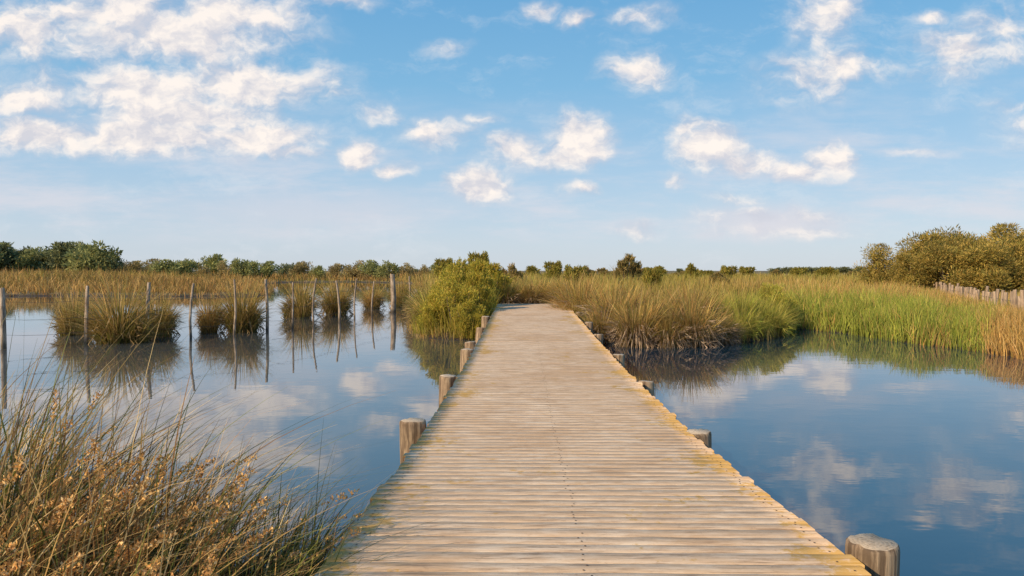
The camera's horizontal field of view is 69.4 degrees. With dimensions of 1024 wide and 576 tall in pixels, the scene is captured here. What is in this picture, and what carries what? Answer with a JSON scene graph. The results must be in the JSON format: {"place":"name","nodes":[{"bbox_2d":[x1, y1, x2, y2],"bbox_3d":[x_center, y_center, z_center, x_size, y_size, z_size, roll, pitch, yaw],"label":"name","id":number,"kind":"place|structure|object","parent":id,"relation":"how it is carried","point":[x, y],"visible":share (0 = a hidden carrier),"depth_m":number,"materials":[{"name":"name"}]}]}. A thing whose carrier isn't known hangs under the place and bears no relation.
{"place":"outdoors","nodes":[
{"label":"outdoors","id":0,"kind":"place"},
{"bbox_2d":[0,282,1023,575],"bbox_3d":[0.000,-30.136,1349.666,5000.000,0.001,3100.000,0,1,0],"label":"water","id":1,"kind":"structure","parent":0,"point":[914,452],"depth_m":10.71,"materials":[{"name":"blue liquid"}]},
{"bbox_2d":[37,279,112,335],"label":"rush tussock","id":2,"kind":"object","parent":1,"relation":"in","point":[61,329],"visible":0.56,"depth_m":22.75,"materials":[{"name":"brown plant"}]},
{"bbox_2d":[13,263,196,344],"bbox_3d":[-10.898,0.762,20.672,4.965,2.985,5.241,0,1,1],"label":"rush tussock","id":3,"kind":"object","parent":1,"relation":"in","point":[108,327],"visible":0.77,"depth_m":20.37,"materials":[{"name":"green plant"}]},
{"bbox_2d":[125,276,195,336],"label":"rush tussock","id":4,"kind":"object","parent":1,"relation":"in","point":[171,326],"visible":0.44,"depth_m":22.33,"materials":[{"name":"brown plant"}]},
{"bbox_2d":[184,286,226,332],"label":"rush tussock","id":5,"kind":"object","parent":1,"relation":"in","point":[202,323],"visible":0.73,"depth_m":23.67,"materials":[{"name":"brown plant"}]},
{"bbox_2d":[0,274,410,348],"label":"wire fence","id":6,"kind":"object","parent":1,"relation":"in","point":[3,339],"visible":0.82,"depth_m":23.01,"materials":[{"name":"grey wood"}]},
{"bbox_2d":[198,271,286,332],"bbox_3d":[-8.801,0.673,24.105,3.721,2.783,3.808,0,1,8],"label":"rush tussock","id":7,"kind":"object","parent":1,"relation":"in","point":[247,314],"visible":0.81,"depth_m":23.74,"materials":[{"name":"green plant"}]},
{"bbox_2d":[270,271,333,318],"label":"rush tussock","id":8,"kind":"object","parent":1,"relation":"in","point":[301,302],"visible":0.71,"depth_m":31.04,"materials":[{"name":"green plant"}]},
{"bbox_2d":[304,270,361,315],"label":"rush tussock","id":9,"kind":"object","parent":1,"relation":"in","point":[331,308],"visible":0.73,"depth_m":33.12,"materials":[{"name":"brown plant"}]},
{"bbox_2d":[354,281,398,308],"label":"rush tussock","id":10,"kind":"object","parent":1,"relation":"in","point":[377,302],"visible":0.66,"depth_m":38.54,"materials":[{"name":"brown plant"}]},
{"bbox_2d":[0,0,1023,270],"label":"sky","id":11,"kind":"structure","parent":0,"point":[763,135],"materials":[{"name":"blue"}]},
{"bbox_2d":[5,271,1020,356],"bbox_3d":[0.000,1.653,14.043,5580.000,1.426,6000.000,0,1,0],"label":"ground","id":12,"kind":"structure","parent":0,"point":[239,294],"depth_m":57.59,"materials":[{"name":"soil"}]},
{"bbox_2d":[0,241,18,267],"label":"tree","id":13,"kind":"object","parent":12,"relation":"on","point":[5,250],"visible":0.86,"depth_m":155.61,"materials":[{"name":"green plant"}]},
{"bbox_2d":[7,247,50,271],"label":"tree","id":14,"kind":"object","parent":12,"relation":"on","point":[21,262],"visible":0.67,"depth_m":161.59,"materials":[{"name":"green plant"}]},
{"bbox_2d":[24,247,60,271],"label":"tree","id":15,"kind":"object","parent":12,"relation":"on","point":[39,255],"visible":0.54,"depth_m":162.17,"materials":[{"name":"green plant"}]},
{"bbox_2d":[47,241,78,270],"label":"tree","id":16,"kind":"object","parent":12,"relation":"on","point":[57,257],"visible":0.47,"depth_m":156.12,"materials":[{"name":"green plant"}]},
{"bbox_2d":[0,336,132,516],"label":"grass stalk","id":17,"kind":"object","parent":12,"relation":"on","point":[56,416],"depth_m":4.26,"materials":[{"name":"brown plant"}]},
{"bbox_2d":[60,239,122,272],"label":"tree","id":18,"kind":"object","parent":12,"relation":"on","point":[83,260],"visible":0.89,"depth_m":146.52,"materials":[{"name":"green plant"}]},
{"bbox_2d":[0,317,225,507],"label":"grass stalk","id":19,"kind":"object","parent":12,"relation":"on","point":[7,487],"depth_m":3.62,"materials":[{"name":"brown plant"}]},
{"bbox_2d":[101,254,129,272],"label":"tree","id":20,"kind":"object","parent":12,"relation":"on","point":[116,261],"visible":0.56,"depth_m":148.60,"materials":[{"name":"green plant"}]},
{"bbox_2d":[0,503,245,575],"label":"rush plant","id":21,"kind":"object","parent":12,"relation":"on","point":[9,565],"visible":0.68,"depth_m":2.75,"materials":[{"name":"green plant"}]},
{"bbox_2d":[0,278,258,520],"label":"rush plant","id":22,"kind":"object","parent":12,"relation":"on","point":[90,407],"visible":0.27,"depth_m":4.57,"materials":[{"name":"brown plant"}]},
{"bbox_2d":[16,334,249,569],"bbox_3d":[-1.937,0.877,3.978,1.062,1.217,1.172,0,1,0],"label":"grass stalk","id":23,"kind":"object","parent":12,"relation":"on","point":[115,443],"depth_m":3.85,"materials":[{"name":"brown plant"}]},
{"bbox_2d":[120,260,147,271],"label":"tree","id":24,"kind":"object","parent":12,"relation":"on","point":[137,263],"visible":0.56,"depth_m":159.69,"materials":[{"name":"green plant"}]},
{"bbox_2d":[0,382,315,563],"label":"rush plant","id":25,"kind":"object","parent":12,"relation":"on","point":[133,471],"visible":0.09,"depth_m":4.74,"materials":[{"name":"brown plant"}]},
{"bbox_2d":[147,259,182,275],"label":"tree","id":26,"kind":"object","parent":12,"relation":"on","point":[161,267],"visible":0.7,"depth_m":117.83,"materials":[{"name":"green plant"}]},
{"bbox_2d":[0,261,361,568],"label":"rush plant","id":27,"kind":"object","parent":12,"relation":"on","point":[13,461],"visible":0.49,"depth_m":3.75,"materials":[{"name":"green plant"}]},
{"bbox_2d":[0,343,373,575],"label":"rush plant","id":28,"kind":"object","parent":12,"relation":"on","point":[10,547],"visible":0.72,"depth_m":3.10,"materials":[{"name":"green plant"}]},
{"bbox_2d":[175,258,200,276],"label":"tree","id":29,"kind":"object","parent":12,"relation":"on","point":[187,265],"visible":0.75,"depth_m":120.22,"materials":[{"name":"green plant"}]},
{"bbox_2d":[13,383,371,575],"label":"rush plant","id":30,"kind":"object","parent":12,"relation":"on","point":[203,531],"visible":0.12,"depth_m":4.41,"materials":[{"name":"brown plant"}]},
{"bbox_2d":[0,308,386,575],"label":"rush plant","id":31,"kind":"object","parent":12,"relation":"on","point":[86,482],"visible":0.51,"depth_m":3.53,"materials":[{"name":"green plant"}]},
{"bbox_2d":[0,357,393,575],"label":"rush plant","id":32,"kind":"object","parent":12,"relation":"on","point":[207,537],"visible":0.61,"depth_m":3.30,"materials":[{"name":"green plant"}]},
{"bbox_2d":[1,437,398,575],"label":"rush plant","id":33,"kind":"object","parent":12,"relation":"on","point":[153,565],"visible":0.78,"depth_m":2.90,"materials":[{"name":"brown plant"}]},
{"bbox_2d":[198,253,228,275],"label":"tree","id":34,"kind":"object","parent":12,"relation":"on","point":[210,262],"visible":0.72,"depth_m":140.52,"materials":[{"name":"green plant"}]},
{"bbox_2d":[82,367,366,567],"bbox_3d":[-1.584,0.977,3.813,1.325,1.026,1.048,1,1,22],"label":"grass stalk","id":35,"kind":"object","parent":12,"relation":"on","point":[171,440],"depth_m":3.75,"materials":[{"name":"brown plant"}]},
{"bbox_2d":[215,261,238,277],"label":"tree","id":36,"kind":"object","parent":12,"relation":"on","point":[223,267],"visible":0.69,"depth_m":136.26,"materials":[{"name":"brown plant"}]},
{"bbox_2d":[229,257,255,276],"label":"tree","id":37,"kind":"object","parent":12,"relation":"on","point":[239,268],"visible":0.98,"depth_m":128.95,"materials":[{"name":"green plant"}]},
{"bbox_2d":[97,435,391,574],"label":"grass stalk","id":38,"kind":"object","parent":12,"relation":"on","point":[208,512],"depth_m":3.42,"materials":[{"name":"plant"}]},
{"bbox_2d":[108,445,381,575],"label":"rush plant","id":39,"kind":"object","parent":12,"relation":"on","point":[268,539],"visible":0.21,"depth_m":4.24,"materials":[{"name":"brown plant"}]},
{"bbox_2d":[72,420,430,575],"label":"rush plant","id":40,"kind":"object","parent":12,"relation":"on","point":[286,564],"visible":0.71,"depth_m":3.48,"materials":[{"name":"brown plant"}]},
{"bbox_2d":[138,421,379,574],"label":"grass stalk","id":41,"kind":"object","parent":12,"relation":"on","point":[271,481],"depth_m":3.81,"materials":[{"name":"brown plant"}]},
{"bbox_2d":[0,263,530,313],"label":"golden marsh grass","id":42,"kind":"structure","parent":12,"relation":"on","point":[43,281],"depth_m":68.99,"materials":[{"name":"yellow plant"}]},
{"bbox_2d":[254,261,280,278],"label":"tree","id":43,"kind":"object","parent":12,"relation":"on","point":[268,267],"visible":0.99,"depth_m":131.54,"materials":[{"name":"green plant"}]},
{"bbox_2d":[175,466,386,575],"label":"grass stalk","id":44,"kind":"object","parent":12,"relation":"on","point":[229,553],"depth_m":3.75,"materials":[{"name":"plant"}]},
{"bbox_2d":[222,482,357,575],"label":"grass stalk","id":45,"kind":"object","parent":12,"relation":"on","point":[287,544],"depth_m":3.34,"materials":[{"name":"plant"}]},
{"bbox_2d":[285,261,313,277],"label":"tree","id":46,"kind":"object","parent":12,"relation":"on","point":[301,267],"visible":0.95,"depth_m":136.42,"materials":[{"name":"green plant"}]},
{"bbox_2d":[222,497,405,575],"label":"rush plant","id":47,"kind":"object","parent":12,"relation":"on","point":[306,550],"visible":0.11,"depth_m":3.64,"materials":[{"name":"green plant"}]},
{"bbox_2d":[338,260,366,278],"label":"tree","id":48,"kind":"object","parent":12,"relation":"on","point":[347,270],"visible":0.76,"depth_m":133.70,"materials":[{"name":"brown plant"}]},
{"bbox_2d":[227,495,505,575],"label":"rush plant","id":49,"kind":"object","parent":12,"relation":"on","point":[329,542],"visible":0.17,"depth_m":3.95,"materials":[{"name":"brown plant"}]},
{"bbox_2d":[357,259,382,278],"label":"tree","id":50,"kind":"object","parent":12,"relation":"on","point":[370,267],"visible":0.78,"depth_m":131.32,"materials":[{"name":"green plant"}]},
{"bbox_2d":[372,260,400,279],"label":"tree","id":51,"kind":"object","parent":12,"relation":"on","point":[386,267],"visible":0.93,"depth_m":127.84,"materials":[{"name":"green plant"}]},
{"bbox_2d":[382,271,418,306],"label":"rush tussock","id":52,"kind":"object","parent":12,"relation":"on","point":[399,291],"visible":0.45,"depth_m":40.95,"materials":[{"name":"brown plant"}]},
{"bbox_2d":[386,290,428,329],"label":"rush tussock","id":53,"kind":"object","parent":12,"relation":"on","point":[414,311],"visible":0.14,"depth_m":25.06,"materials":[{"name":"green plant"}]},
{"bbox_2d":[400,281,435,324],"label":"rush tussock","id":54,"kind":"object","parent":12,"relation":"on","point":[411,301],"visible":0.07,"depth_m":27.02,"materials":[{"name":"green plant"}]},
{"bbox_2d":[403,267,434,301],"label":"rush tussock","id":55,"kind":"object","parent":12,"relation":"on","point":[426,285],"visible":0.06,"depth_m":33.99,"materials":[{"name":"brown plant"}]},
{"bbox_2d":[407,292,453,334],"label":"green shrub","id":56,"kind":"object","parent":12,"relation":"on","point":[422,318],"visible":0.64,"depth_m":22.26,"materials":[{"name":"green plant"}]},
{"bbox_2d":[427,257,452,279],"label":"marsh shrub","id":57,"kind":"object","parent":12,"relation":"on","point":[442,262],"visible":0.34,"depth_m":89.00,"materials":[{"name":"green plant"}]},
{"bbox_2d":[416,260,492,316],"bbox_3d":[-1.954,0.181,24.217,2.634,2.220,2.844,-1,1,-22],"label":"green shrub","id":58,"kind":"object","parent":12,"relation":"on","point":[456,274],"visible":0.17,"depth_m":24.05,"materials":[{"name":"green plant"}]},
{"bbox_2d":[422,278,490,332],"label":"green shrub","id":59,"kind":"object","parent":12,"relation":"on","point":[445,296],"visible":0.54,"depth_m":22.11,"materials":[{"name":"green plant"}]},
{"bbox_2d":[425,257,499,299],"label":"green shrub","id":60,"kind":"object","parent":12,"relation":"on","point":[463,264],"visible":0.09,"depth_m":26.21,"materials":[{"name":"green plant"}]},
{"bbox_2d":[446,299,486,337],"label":"green shrub","id":61,"kind":"object","parent":12,"relation":"on","point":[466,323],"visible":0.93,"depth_m":21.48,"materials":[{"name":"green plant"}]},
{"bbox_2d":[455,268,497,322],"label":"green shrub","id":62,"kind":"object","parent":12,"relation":"on","point":[475,279],"visible":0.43,"depth_m":22.87,"materials":[{"name":"green plant"}]},
{"bbox_2d":[465,250,489,269],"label":"marsh shrub","id":63,"kind":"object","parent":12,"relation":"on","point":[483,256],"visible":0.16,"depth_m":54.41,"materials":[{"name":"green plant"}]},
{"bbox_2d":[463,256,501,310],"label":"green shrub","id":64,"kind":"object","parent":12,"relation":"on","point":[480,267],"visible":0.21,"depth_m":24.38,"materials":[{"name":"green plant"}]},
{"bbox_2d":[477,259,523,303],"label":"green shrub","id":65,"kind":"object","parent":12,"relation":"on","point":[495,269],"visible":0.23,"depth_m":27.25,"materials":[{"name":"green plant"}]},
{"bbox_2d":[500,263,523,282],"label":"marsh shrub","id":66,"kind":"object","parent":12,"relation":"on","point":[512,270],"visible":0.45,"depth_m":49.72,"materials":[{"name":"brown plant"}]},
{"bbox_2d":[494,275,545,305],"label":"rush tussock","id":67,"kind":"object","parent":12,"relation":"on","point":[503,300],"visible":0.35,"depth_m":26.69,"materials":[{"name":"brown plant"}]},
{"bbox_2d":[501,276,558,303],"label":"rush tussock","id":68,"kind":"object","parent":12,"relation":"on","point":[526,296],"visible":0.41,"depth_m":26.75,"materials":[{"name":"brown plant"}]},
{"bbox_2d":[538,260,562,280],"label":"marsh shrub","id":69,"kind":"object","parent":12,"relation":"on","point":[554,269],"visible":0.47,"depth_m":69.15,"materials":[{"name":"green plant"}]},
{"bbox_2d":[527,268,609,303],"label":"rush tussock","id":70,"kind":"object","parent":12,"relation":"on","point":[566,288],"visible":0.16,"depth_m":26.41,"materials":[{"name":"brown plant"}]},
{"bbox_2d":[530,271,616,309],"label":"rush tussock","id":71,"kind":"object","parent":12,"relation":"on","point":[565,299],"visible":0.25,"depth_m":23.68,"materials":[{"name":"brown plant"}]},
{"bbox_2d":[563,264,589,284],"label":"marsh shrub","id":72,"kind":"object","parent":12,"relation":"on","point":[569,270],"visible":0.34,"depth_m":40.09,"materials":[{"name":"green plant"}]},
{"bbox_2d":[568,299,621,343],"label":"rush tussock","id":73,"kind":"object","parent":12,"relation":"on","point":[597,328],"visible":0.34,"depth_m":20.24,"materials":[{"name":"brown plant"}]},
{"bbox_2d":[566,273,639,299],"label":"rush tussock","id":74,"kind":"object","parent":12,"relation":"on","point":[604,286],"visible":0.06,"depth_m":27.09,"materials":[{"name":"brown plant"}]},
{"bbox_2d":[552,274,656,323],"bbox_3d":[3.148,0.673,21.540,4.261,2.318,4.134,-1,2,-33],"label":"rush tussock","id":75,"kind":"object","parent":12,"relation":"on","point":[602,308],"visible":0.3,"depth_m":21.42,"materials":[{"name":"brown plant"}]},
{"bbox_2d":[315,304,899,575],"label":"boardwalk","id":76,"kind":"structure","parent":12,"relation":"on","point":[556,442],"depth_m":4.61,"materials":[{"name":"brown wood"}]},
{"bbox_2d":[604,253,643,282],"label":"marsh shrub","id":77,"kind":"object","parent":12,"relation":"on","point":[627,265],"visible":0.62,"depth_m":59.69,"materials":[{"name":"green plant"}]},
{"bbox_2d":[593,288,687,347],"bbox_3d":[3.271,0.960,19.593,3.498,2.039,3.394,1,2,41],"label":"rush tussock","id":78,"kind":"object","parent":12,"relation":"on","point":[625,331],"visible":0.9,"depth_m":19.27,"materials":[{"name":"green plant"}]},
{"bbox_2d":[610,275,673,306],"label":"rush tussock","id":79,"kind":"object","parent":12,"relation":"on","point":[620,288],"visible":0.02,"depth_m":23.97,"materials":[{"name":"brown plant"}]},
{"bbox_2d":[605,279,689,317],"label":"rush tussock","id":80,"kind":"object","parent":12,"relation":"on","point":[660,308],"visible":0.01,"depth_m":21.09,"materials":[{"name":"brown plant"}]},
{"bbox_2d":[637,267,668,293],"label":"marsh shrub","id":81,"kind":"object","parent":12,"relation":"on","point":[653,275],"visible":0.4,"depth_m":38.05,"materials":[{"name":"green plant"}]},
{"bbox_2d":[630,300,703,348],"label":"rush tussock","id":82,"kind":"object","parent":12,"relation":"on","point":[669,340],"visible":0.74,"depth_m":19.09,"materials":[{"name":"brown plant"}]},
{"bbox_2d":[649,274,743,319],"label":"rush tussock","id":83,"kind":"object","parent":12,"relation":"on","point":[701,301],"visible":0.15,"depth_m":21.25,"materials":[{"name":"brown plant"}]},
{"bbox_2d":[645,284,751,347],"bbox_3d":[4.755,0.947,19.888,3.723,2.122,3.411,-1,2,-30],"label":"rush tussock","id":84,"kind":"object","parent":12,"relation":"on","point":[708,334],"visible":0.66,"depth_m":19.37,"materials":[{"name":"green plant"}]},
{"bbox_2d":[665,280,746,304],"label":"rush tussock","id":85,"kind":"object","parent":12,"relation":"on","point":[711,292],"visible":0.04,"depth_m":24.45,"materials":[{"name":"brown plant"}]},
{"bbox_2d":[422,270,1017,330],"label":"olive marsh grass","id":86,"kind":"structure","parent":12,"relation":"on","point":[752,282],"depth_m":50.70,"materials":[{"name":"plant"}]},
{"bbox_2d":[693,301,754,344],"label":"rush tussock","id":87,"kind":"object","parent":12,"relation":"on","point":[734,337],"visible":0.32,"depth_m":20.03,"materials":[{"name":"green plant"}]},
{"bbox_2d":[720,265,742,281],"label":"marsh shrub","id":88,"kind":"object","parent":12,"relation":"on","point":[729,270],"visible":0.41,"depth_m":82.05,"materials":[{"name":"green plant"}]},
{"bbox_2d":[718,282,773,317],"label":"rush tussock","id":89,"kind":"object","parent":12,"relation":"on","point":[744,301],"visible":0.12,"depth_m":22.81,"materials":[{"name":"green plant"}]},
{"bbox_2d":[720,297,782,341],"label":"rush tussock","id":90,"kind":"object","parent":12,"relation":"on","point":[750,319],"visible":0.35,"depth_m":21.12,"materials":[{"name":"green plant"}]},
{"bbox_2d":[740,289,785,328],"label":"rush tussock","id":91,"kind":"object","parent":12,"relation":"on","point":[765,308],"visible":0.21,"depth_m":22.33,"materials":[{"name":"green plant"}]},
{"bbox_2d":[752,311,777,336],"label":"rush tussock","id":92,"kind":"object","parent":12,"relation":"on","point":[767,328],"visible":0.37,"depth_m":21.64,"materials":[{"name":"green plant"}]},
{"bbox_2d":[748,300,800,336],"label":"rush tussock","id":93,"kind":"object","parent":12,"relation":"on","point":[784,327],"visible":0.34,"depth_m":22.25,"materials":[{"name":"green plant"}]},
{"bbox_2d":[747,287,801,318],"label":"rush tussock","id":94,"kind":"object","parent":12,"relation":"on","point":[775,306],"visible":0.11,"depth_m":24.17,"materials":[{"name":"green plant"}]},
{"bbox_2d":[757,282,797,313],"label":"green shrub","id":95,"kind":"object","parent":12,"relation":"on","point":[774,289],"visible":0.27,"depth_m":25.11,"materials":[{"name":"green plant"}]},
{"bbox_2d":[766,293,812,330],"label":"rush tussock","id":96,"kind":"object","parent":12,"relation":"on","point":[796,322],"visible":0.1,"depth_m":24.36,"materials":[{"name":"green plant"}]},
{"bbox_2d":[813,266,847,277],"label":"marsh shrub","id":97,"kind":"object","parent":12,"relation":"on","point":[828,270],"visible":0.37,"depth_m":88.86,"materials":[{"name":"green plant"}]},
{"bbox_2d":[851,242,902,286],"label":"tamarisk tree","id":98,"kind":"object","parent":12,"relation":"on","point":[879,261],"visible":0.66,"depth_m":47.76,"materials":[{"name":"green plant"}]},
{"bbox_2d":[777,278,1023,359],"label":"green reed bed","id":99,"kind":"object","parent":12,"relation":"on","point":[891,311],"visible":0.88,"depth_m":22.62,"materials":[{"name":"green plant"}]},
{"bbox_2d":[886,252,937,288],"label":"tamarisk tree","id":100,"kind":"object","parent":12,"relation":"on","point":[908,271],"visible":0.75,"depth_m":45.66,"materials":[{"name":"green plant"}]},
{"bbox_2d":[887,230,972,285],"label":"tamarisk tree","id":101,"kind":"object","parent":12,"relation":"on","point":[926,237],"visible":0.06,"depth_m":49.59,"materials":[{"name":"green plant"}]},
{"bbox_2d":[912,238,982,291],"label":"tamarisk tree","id":102,"kind":"object","parent":12,"relation":"on","point":[941,258],"visible":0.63,"depth_m":44.47,"materials":[{"name":"green plant"}]},
{"bbox_2d":[923,224,997,246],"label":"tamarisk tree","id":103,"kind":"object","parent":12,"relation":"on","point":[952,236],"visible":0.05,"depth_m":53.50,"materials":[{"name":"green plant"}]},
{"bbox_2d":[930,281,1023,310],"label":"stake fence","id":104,"kind":"object","parent":12,"relation":"on","point":[972,291],"visible":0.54,"depth_m":29.66,"materials":[{"name":"grey wood"}]},
{"bbox_2d":[935,233,1023,293],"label":"tamarisk tree","id":105,"kind":"object","parent":12,"relation":"on","point":[991,268],"visible":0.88,"depth_m":43.05,"materials":[{"name":"green plant"}]},
{"bbox_2d":[957,222,1023,289],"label":"tamarisk tree","id":106,"kind":"object","parent":12,"relation":"on","point":[1005,230],"visible":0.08,"depth_m":47.77,"materials":[{"name":"green plant"}]},
{"bbox_2d":[994,234,1023,290],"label":"tamarisk tree","id":107,"kind":"object","parent":12,"relation":"on","point":[1018,244],"visible":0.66,"depth_m":43.88,"materials":[{"name":"green plant"}]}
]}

